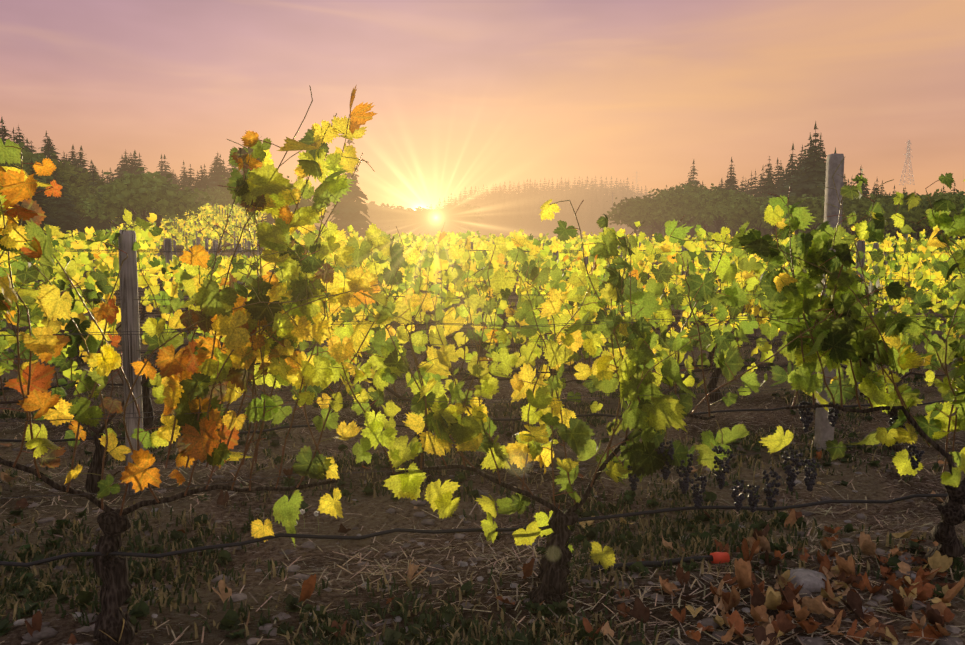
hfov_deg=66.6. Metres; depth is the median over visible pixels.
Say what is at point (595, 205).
conifer
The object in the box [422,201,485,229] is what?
broadleaf tree
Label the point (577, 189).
conifer
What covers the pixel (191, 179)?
conifer
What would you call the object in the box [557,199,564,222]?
conifer
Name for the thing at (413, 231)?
conifer
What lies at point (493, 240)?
vine row
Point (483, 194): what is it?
conifer
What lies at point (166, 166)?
conifer
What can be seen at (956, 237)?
conifer
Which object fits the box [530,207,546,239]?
conifer
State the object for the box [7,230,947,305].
vine row
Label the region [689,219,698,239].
broadleaf tree
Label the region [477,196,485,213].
conifer
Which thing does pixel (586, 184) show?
conifer
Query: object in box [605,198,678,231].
broadleaf tree
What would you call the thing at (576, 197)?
conifer
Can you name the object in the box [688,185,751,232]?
broadleaf tree
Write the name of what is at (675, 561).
handle
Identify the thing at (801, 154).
conifer
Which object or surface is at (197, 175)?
conifer
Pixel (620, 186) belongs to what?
conifer
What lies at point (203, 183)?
conifer
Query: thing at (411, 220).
broadleaf tree
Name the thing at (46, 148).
conifer
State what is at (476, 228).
conifer
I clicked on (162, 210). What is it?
broadleaf tree
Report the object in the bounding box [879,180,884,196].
conifer
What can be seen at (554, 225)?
conifer
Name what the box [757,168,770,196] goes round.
conifer
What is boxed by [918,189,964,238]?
broadleaf tree
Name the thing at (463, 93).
sky
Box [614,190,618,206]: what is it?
conifer
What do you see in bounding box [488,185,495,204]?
conifer
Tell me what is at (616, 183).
conifer
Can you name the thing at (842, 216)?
broadleaf tree
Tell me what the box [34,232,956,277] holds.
vine row
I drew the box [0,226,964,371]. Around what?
vine row
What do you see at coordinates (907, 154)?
transmission pylon
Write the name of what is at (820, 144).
conifer
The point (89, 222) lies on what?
conifer
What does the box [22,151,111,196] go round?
broadleaf tree
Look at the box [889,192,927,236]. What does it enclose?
broadleaf tree
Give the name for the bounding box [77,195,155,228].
broadleaf tree
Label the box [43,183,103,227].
broadleaf tree
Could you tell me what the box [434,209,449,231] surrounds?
conifer
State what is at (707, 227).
broadleaf tree
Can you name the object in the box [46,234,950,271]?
vine row
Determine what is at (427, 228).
conifer
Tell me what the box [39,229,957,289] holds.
vine row
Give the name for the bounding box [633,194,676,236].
broadleaf tree
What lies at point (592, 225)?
conifer
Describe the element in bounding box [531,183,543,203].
conifer
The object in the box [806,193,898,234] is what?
broadleaf tree
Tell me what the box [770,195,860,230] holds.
broadleaf tree
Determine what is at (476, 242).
vine row
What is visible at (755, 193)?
conifer
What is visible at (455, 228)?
conifer
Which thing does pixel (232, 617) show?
ground weeds
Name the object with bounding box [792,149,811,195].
conifer
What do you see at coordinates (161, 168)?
conifer
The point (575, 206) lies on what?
conifer
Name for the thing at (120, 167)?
conifer
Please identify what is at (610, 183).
conifer
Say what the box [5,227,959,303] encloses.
vine row
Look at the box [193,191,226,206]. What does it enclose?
broadleaf tree
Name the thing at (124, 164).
conifer
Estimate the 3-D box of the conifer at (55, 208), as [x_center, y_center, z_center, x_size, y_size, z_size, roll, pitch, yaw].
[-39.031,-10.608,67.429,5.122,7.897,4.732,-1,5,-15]
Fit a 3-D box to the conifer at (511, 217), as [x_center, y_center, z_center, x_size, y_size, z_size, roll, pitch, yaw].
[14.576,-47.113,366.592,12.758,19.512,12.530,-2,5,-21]
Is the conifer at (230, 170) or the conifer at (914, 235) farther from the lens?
the conifer at (914, 235)
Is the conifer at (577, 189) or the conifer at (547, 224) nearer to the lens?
the conifer at (547, 224)
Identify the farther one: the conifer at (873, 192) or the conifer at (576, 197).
the conifer at (576, 197)
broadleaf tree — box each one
[0,142,80,199]
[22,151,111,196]
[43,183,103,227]
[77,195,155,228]
[86,178,210,226]
[94,167,214,230]
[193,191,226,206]
[197,186,232,204]
[215,194,238,216]
[219,175,292,220]
[267,195,339,231]
[314,200,392,224]
[314,202,334,227]
[338,204,393,228]
[379,204,412,224]
[380,208,430,232]
[410,206,463,227]
[411,208,432,229]
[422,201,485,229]
[602,196,660,234]
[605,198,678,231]
[619,194,700,232]
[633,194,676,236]
[644,198,686,242]
[648,181,730,226]
[650,185,680,226]
[683,187,718,227]
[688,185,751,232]
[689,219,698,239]
[693,196,760,234]
[702,193,735,232]
[720,197,772,232]
[724,192,746,236]
[728,192,772,230]
[732,196,777,239]
[755,193,823,233]
[755,196,816,225]
[758,195,815,236]
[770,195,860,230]
[801,194,820,231]
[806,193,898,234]
[812,195,864,236]
[850,194,904,228]
[871,195,895,237]
[876,195,924,237]
[885,192,964,235]
[885,193,930,243]
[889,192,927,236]
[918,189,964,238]
[920,191,964,239]
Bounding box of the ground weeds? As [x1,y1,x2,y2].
[0,347,962,644]
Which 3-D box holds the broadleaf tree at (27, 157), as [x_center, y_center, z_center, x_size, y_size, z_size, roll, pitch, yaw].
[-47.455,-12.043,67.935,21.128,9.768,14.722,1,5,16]
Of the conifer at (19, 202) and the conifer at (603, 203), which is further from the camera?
the conifer at (603, 203)
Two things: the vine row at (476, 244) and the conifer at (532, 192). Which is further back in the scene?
the conifer at (532, 192)
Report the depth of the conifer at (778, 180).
146.19 m
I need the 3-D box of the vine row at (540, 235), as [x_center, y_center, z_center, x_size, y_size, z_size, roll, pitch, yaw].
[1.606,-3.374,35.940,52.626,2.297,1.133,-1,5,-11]
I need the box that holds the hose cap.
[710,552,729,563]
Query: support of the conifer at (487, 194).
on the ground
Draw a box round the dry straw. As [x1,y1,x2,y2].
[0,355,964,644]
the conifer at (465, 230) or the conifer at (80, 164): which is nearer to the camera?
the conifer at (80, 164)
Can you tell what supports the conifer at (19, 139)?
on the ground
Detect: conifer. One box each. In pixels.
[0,117,12,141]
[0,135,20,204]
[12,125,32,152]
[17,157,72,236]
[38,131,60,163]
[44,164,76,226]
[51,172,85,241]
[64,145,81,167]
[69,146,92,178]
[79,164,115,236]
[106,168,113,183]
[111,149,130,178]
[112,156,125,177]
[113,153,129,179]
[116,153,140,179]
[117,217,135,229]
[127,151,142,174]
[137,152,147,172]
[154,154,170,176]
[157,154,170,183]
[169,172,179,183]
[177,170,191,211]
[178,160,188,185]
[181,164,200,190]
[192,166,213,216]
[192,170,200,188]
[202,164,210,181]
[205,157,225,188]
[209,151,227,178]
[210,155,229,211]
[224,156,239,216]
[261,213,276,223]
[327,140,371,237]
[377,204,387,233]
[385,206,402,237]
[406,227,419,235]
[418,209,431,237]
[429,209,448,236]
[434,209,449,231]
[447,215,463,238]
[459,187,467,206]
[462,223,473,232]
[466,193,479,210]
[472,186,479,202]
[473,212,480,234]
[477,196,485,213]
[478,184,485,202]
[478,213,493,237]
[479,206,487,220]
[482,189,490,208]
[487,211,493,228]
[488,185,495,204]
[490,210,498,235]
[492,188,498,206]
[492,209,500,232]
[493,193,505,213]
[495,203,501,217]
[495,207,514,237]
[496,190,505,203]
[496,207,504,235]
[499,201,506,218]
[502,189,507,206]
[504,182,513,197]
[506,203,518,223]
[506,211,515,234]
[510,207,527,234]
[515,183,522,197]
[520,182,528,196]
[525,209,536,235]
[528,182,534,198]
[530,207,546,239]
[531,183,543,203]
[533,198,545,222]
[537,180,544,193]
[539,184,545,199]
[542,219,553,238]
[544,179,555,199]
[547,212,560,239]
[548,183,555,200]
[553,193,560,210]
[556,206,565,236]
[557,189,564,207]
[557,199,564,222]
[558,176,564,194]
[561,203,569,222]
[564,186,576,205]
[564,203,574,227]
[567,207,579,225]
[570,196,580,212]
[570,204,589,237]
[573,181,584,199]
[573,192,580,208]
[583,176,590,194]
[583,204,599,235]
[586,182,594,201]
[590,194,601,216]
[595,205,610,234]
[596,204,600,219]
[597,180,603,198]
[599,197,607,213]
[602,177,612,195]
[605,197,611,212]
[608,206,622,233]
[609,176,615,197]
[613,178,618,193]
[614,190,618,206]
[615,179,622,195]
[618,185,625,202]
[624,177,635,199]
[624,224,633,234]
[637,226,649,239]
[645,228,658,239]
[679,160,706,241]
[710,173,730,232]
[719,157,745,238]
[739,181,746,193]
[744,179,750,194]
[746,171,755,195]
[748,170,762,197]
[757,156,779,239]
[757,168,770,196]
[769,144,802,239]
[773,158,782,191]
[774,161,782,189]
[774,168,788,196]
[777,156,792,192]
[785,134,824,194]
[788,122,825,233]
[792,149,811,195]
[793,145,804,172]
[807,135,826,175]
[846,178,855,233]
[855,168,870,196]
[869,187,886,237]
[873,179,881,196]
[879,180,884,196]
[890,231,900,242]
[895,231,916,239]
[939,183,963,239]
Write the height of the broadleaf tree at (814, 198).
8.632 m
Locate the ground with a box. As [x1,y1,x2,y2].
[0,217,964,644]
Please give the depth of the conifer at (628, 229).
355.87 m
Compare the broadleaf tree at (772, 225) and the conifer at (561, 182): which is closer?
the broadleaf tree at (772, 225)
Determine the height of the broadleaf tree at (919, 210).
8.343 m
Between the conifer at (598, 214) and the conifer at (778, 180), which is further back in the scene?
the conifer at (598, 214)
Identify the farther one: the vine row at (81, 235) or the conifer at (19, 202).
the conifer at (19, 202)
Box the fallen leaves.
[0,443,964,644]
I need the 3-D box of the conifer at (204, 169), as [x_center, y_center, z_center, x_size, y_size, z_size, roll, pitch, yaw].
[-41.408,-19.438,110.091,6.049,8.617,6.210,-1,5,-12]
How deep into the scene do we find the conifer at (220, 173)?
104.20 m
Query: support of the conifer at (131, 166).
on the ground
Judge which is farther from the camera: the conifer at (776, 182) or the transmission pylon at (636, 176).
the transmission pylon at (636, 176)
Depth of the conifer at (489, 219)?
372.55 m
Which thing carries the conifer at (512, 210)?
on the ground
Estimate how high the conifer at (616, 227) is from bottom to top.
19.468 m
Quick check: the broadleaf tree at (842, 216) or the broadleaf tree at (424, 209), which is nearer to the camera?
the broadleaf tree at (842, 216)
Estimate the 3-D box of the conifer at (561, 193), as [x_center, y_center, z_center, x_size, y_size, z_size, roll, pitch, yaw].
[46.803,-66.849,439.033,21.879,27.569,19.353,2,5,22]
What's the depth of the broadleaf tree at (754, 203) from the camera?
108.31 m
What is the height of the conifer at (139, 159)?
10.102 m
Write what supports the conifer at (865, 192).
on the ground
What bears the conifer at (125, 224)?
on the ground
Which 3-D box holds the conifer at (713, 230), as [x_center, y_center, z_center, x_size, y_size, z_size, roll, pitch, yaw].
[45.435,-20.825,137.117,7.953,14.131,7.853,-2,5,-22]
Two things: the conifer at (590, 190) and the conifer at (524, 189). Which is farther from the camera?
the conifer at (524, 189)
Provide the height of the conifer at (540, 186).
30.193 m
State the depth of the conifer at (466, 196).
503.95 m
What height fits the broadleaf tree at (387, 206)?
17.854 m
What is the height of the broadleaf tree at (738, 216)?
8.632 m
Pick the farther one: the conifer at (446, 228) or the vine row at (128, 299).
the conifer at (446, 228)
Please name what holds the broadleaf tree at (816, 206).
on the ground
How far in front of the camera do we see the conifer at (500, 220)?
369.58 m
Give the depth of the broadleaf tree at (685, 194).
107.92 m
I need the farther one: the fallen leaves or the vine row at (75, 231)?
the vine row at (75, 231)
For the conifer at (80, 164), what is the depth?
96.45 m
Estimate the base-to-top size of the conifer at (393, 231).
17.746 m
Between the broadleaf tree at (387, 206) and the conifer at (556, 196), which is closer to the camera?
the broadleaf tree at (387, 206)
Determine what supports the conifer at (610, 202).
on the ground
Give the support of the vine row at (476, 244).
on the ground
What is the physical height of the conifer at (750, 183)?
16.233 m
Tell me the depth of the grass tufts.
3.90 m
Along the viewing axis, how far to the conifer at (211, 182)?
104.25 m
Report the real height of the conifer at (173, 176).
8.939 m
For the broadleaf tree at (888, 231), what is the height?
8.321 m
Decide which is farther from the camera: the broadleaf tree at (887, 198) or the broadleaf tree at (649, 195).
the broadleaf tree at (649, 195)
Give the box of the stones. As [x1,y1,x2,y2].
[10,472,915,636]
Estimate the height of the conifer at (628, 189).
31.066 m
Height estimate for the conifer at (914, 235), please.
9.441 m
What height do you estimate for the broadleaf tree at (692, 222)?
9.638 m
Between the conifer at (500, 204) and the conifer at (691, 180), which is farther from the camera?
the conifer at (500, 204)
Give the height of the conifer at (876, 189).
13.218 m
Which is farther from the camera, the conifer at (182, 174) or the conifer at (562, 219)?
the conifer at (562, 219)
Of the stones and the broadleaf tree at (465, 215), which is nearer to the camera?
the stones
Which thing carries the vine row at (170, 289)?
on the ground
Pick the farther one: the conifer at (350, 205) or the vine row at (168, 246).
the conifer at (350, 205)
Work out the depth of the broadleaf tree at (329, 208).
287.39 m
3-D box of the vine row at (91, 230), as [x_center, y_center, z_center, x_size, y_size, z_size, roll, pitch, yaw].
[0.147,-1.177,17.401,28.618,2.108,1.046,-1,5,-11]
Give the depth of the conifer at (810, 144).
130.90 m
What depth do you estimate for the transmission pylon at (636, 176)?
1255.97 m
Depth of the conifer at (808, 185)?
123.70 m
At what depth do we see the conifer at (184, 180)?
103.68 m
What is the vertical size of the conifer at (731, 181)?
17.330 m
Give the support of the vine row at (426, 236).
on the ground
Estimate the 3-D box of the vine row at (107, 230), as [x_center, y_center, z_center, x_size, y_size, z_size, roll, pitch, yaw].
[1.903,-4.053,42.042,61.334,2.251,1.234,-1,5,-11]
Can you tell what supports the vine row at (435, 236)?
on the ground
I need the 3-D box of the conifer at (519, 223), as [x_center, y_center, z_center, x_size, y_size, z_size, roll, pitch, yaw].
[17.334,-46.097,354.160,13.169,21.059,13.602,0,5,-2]
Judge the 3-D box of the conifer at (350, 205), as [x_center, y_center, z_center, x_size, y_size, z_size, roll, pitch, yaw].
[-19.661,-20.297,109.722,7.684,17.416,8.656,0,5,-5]
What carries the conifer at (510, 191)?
on the ground
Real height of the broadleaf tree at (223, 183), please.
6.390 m
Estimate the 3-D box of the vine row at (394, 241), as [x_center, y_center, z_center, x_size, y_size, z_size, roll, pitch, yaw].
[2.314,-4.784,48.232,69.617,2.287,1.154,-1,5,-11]
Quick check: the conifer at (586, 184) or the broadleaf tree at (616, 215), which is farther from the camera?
the conifer at (586, 184)
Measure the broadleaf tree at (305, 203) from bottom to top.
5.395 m
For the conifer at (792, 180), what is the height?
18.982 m
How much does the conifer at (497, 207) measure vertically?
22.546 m
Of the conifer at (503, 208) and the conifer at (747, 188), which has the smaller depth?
the conifer at (747, 188)
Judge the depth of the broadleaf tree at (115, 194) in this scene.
64.01 m
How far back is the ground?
4.53 m
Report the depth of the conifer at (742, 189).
130.93 m
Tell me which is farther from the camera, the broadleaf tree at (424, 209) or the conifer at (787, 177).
the broadleaf tree at (424, 209)
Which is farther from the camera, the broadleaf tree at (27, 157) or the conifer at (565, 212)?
the conifer at (565, 212)
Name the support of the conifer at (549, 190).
on the ground
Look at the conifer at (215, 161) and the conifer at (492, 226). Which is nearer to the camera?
the conifer at (215, 161)
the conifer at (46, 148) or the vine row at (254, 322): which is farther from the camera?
the conifer at (46, 148)
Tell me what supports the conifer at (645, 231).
on the ground
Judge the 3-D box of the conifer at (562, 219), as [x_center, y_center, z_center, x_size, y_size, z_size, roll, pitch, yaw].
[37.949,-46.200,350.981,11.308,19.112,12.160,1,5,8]
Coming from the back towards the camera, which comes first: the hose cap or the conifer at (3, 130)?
the conifer at (3, 130)
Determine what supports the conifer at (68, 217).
on the ground
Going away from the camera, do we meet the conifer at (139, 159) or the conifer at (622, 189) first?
the conifer at (139, 159)
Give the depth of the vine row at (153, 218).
13.46 m
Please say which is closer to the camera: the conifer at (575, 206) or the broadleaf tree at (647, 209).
the broadleaf tree at (647, 209)
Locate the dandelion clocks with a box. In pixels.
[295,509,318,525]
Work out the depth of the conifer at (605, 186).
492.05 m
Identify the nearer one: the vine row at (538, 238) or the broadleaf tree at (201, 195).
the vine row at (538, 238)
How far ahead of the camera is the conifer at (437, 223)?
300.01 m
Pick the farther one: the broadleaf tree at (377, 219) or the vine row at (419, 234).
the broadleaf tree at (377, 219)
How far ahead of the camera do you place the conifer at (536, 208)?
386.90 m
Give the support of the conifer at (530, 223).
on the ground
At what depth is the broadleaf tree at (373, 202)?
298.96 m
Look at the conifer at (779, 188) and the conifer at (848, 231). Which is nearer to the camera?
the conifer at (848, 231)
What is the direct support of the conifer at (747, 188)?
on the ground
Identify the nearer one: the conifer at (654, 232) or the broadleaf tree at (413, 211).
the conifer at (654, 232)
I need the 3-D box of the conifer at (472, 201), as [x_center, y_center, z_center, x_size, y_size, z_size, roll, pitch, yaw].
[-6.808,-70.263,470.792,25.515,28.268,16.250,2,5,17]
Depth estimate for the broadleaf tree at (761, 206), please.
106.70 m
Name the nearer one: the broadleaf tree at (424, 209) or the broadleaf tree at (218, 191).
the broadleaf tree at (218, 191)
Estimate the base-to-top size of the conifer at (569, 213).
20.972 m
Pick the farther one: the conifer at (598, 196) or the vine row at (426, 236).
the conifer at (598, 196)
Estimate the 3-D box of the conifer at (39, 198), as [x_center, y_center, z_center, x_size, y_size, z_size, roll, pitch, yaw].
[-37.294,-9.569,61.657,6.003,8.420,5.599,0,5,3]
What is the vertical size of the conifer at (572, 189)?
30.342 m
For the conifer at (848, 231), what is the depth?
124.11 m
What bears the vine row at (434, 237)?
on the ground
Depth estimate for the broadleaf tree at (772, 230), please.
112.65 m
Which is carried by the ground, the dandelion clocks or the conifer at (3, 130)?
the conifer at (3, 130)
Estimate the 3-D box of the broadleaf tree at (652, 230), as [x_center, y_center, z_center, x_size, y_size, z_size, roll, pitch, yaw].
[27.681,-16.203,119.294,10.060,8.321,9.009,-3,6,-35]
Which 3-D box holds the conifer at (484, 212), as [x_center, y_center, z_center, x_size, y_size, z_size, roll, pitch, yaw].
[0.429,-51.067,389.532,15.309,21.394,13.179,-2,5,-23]
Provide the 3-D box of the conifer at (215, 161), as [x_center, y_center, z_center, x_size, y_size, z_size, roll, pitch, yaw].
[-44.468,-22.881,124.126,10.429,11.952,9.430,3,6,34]
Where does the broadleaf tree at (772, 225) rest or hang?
on the ground
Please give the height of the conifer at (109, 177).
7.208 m
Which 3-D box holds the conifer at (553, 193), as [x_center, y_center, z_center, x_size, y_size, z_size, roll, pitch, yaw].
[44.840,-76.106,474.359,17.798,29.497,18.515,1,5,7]
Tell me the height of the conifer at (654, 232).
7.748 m
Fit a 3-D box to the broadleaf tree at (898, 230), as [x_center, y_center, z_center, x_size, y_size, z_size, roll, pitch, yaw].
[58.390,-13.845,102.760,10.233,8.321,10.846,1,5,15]
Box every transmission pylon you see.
[632,171,640,195]
[899,140,914,185]
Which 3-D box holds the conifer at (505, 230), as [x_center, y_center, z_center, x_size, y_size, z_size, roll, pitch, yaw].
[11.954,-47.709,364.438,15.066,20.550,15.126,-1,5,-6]
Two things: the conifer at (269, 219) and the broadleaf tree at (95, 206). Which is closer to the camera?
the broadleaf tree at (95, 206)
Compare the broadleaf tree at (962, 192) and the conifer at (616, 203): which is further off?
the conifer at (616, 203)
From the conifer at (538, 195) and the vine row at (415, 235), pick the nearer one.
the vine row at (415, 235)
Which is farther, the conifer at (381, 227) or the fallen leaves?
the conifer at (381, 227)
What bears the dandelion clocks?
on the dandelion stalks
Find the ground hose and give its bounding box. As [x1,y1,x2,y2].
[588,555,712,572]
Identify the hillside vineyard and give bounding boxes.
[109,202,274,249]
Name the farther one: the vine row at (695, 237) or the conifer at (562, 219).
the conifer at (562, 219)
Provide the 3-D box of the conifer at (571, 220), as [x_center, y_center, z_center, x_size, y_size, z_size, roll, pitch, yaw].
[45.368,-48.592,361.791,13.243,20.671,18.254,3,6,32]
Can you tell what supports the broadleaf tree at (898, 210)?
on the ground
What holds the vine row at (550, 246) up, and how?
on the ground
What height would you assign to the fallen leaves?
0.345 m
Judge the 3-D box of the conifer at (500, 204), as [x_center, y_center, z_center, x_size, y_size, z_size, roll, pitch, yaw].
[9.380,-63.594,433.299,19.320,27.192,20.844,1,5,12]
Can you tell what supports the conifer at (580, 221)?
on the ground
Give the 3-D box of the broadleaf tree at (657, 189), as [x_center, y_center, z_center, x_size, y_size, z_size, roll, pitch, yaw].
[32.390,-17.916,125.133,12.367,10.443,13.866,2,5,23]
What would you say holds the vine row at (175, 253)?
on the ground
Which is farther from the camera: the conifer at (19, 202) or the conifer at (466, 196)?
the conifer at (466, 196)
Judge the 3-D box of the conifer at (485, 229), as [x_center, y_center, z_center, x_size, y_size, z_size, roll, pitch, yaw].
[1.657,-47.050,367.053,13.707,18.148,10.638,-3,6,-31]
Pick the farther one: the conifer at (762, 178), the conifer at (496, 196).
the conifer at (496, 196)
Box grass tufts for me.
[0,331,964,644]
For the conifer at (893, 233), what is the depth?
133.34 m
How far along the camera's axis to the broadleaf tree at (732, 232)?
122.27 m
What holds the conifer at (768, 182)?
on the ground
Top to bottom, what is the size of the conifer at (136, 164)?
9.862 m
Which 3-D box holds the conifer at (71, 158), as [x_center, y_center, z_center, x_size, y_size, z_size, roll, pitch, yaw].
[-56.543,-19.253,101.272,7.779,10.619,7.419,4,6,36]
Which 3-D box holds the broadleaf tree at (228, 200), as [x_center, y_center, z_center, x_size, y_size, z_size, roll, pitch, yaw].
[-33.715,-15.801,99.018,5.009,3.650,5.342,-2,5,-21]
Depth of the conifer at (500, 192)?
485.55 m
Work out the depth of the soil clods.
3.50 m
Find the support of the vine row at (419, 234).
on the ground
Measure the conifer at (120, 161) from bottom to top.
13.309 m
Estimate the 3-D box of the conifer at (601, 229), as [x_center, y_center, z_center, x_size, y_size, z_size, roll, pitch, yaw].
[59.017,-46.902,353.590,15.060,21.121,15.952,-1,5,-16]
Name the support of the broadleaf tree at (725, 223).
on the ground
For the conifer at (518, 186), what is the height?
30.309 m
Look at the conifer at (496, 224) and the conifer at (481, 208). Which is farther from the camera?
the conifer at (481, 208)
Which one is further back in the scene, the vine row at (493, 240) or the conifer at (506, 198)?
the conifer at (506, 198)
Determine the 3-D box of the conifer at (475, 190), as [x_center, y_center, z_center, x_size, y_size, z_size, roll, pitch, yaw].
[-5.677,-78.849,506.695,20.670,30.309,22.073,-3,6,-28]
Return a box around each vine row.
[0,84,964,644]
[0,153,964,494]
[0,220,958,362]
[0,221,964,331]
[0,223,963,425]
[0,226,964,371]
[1,227,964,319]
[4,229,962,267]
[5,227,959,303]
[6,213,959,332]
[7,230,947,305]
[10,230,957,279]
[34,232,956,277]
[37,229,958,291]
[39,229,950,268]
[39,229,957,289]
[45,235,963,245]
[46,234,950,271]
[46,234,964,254]
[53,231,893,247]
[54,233,917,274]
[56,231,954,295]
[60,231,896,256]
[69,232,951,258]
[70,233,964,260]
[71,229,951,270]
[71,232,961,263]
[82,234,772,263]
[161,233,896,260]
[180,233,914,255]
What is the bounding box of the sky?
[0,0,964,210]
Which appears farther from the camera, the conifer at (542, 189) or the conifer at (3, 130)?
the conifer at (542, 189)
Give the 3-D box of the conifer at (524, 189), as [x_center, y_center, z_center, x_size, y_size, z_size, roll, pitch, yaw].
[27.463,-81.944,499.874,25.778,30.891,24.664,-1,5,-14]
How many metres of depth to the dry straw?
3.78 m
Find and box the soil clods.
[10,433,962,644]
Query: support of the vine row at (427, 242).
on the ground

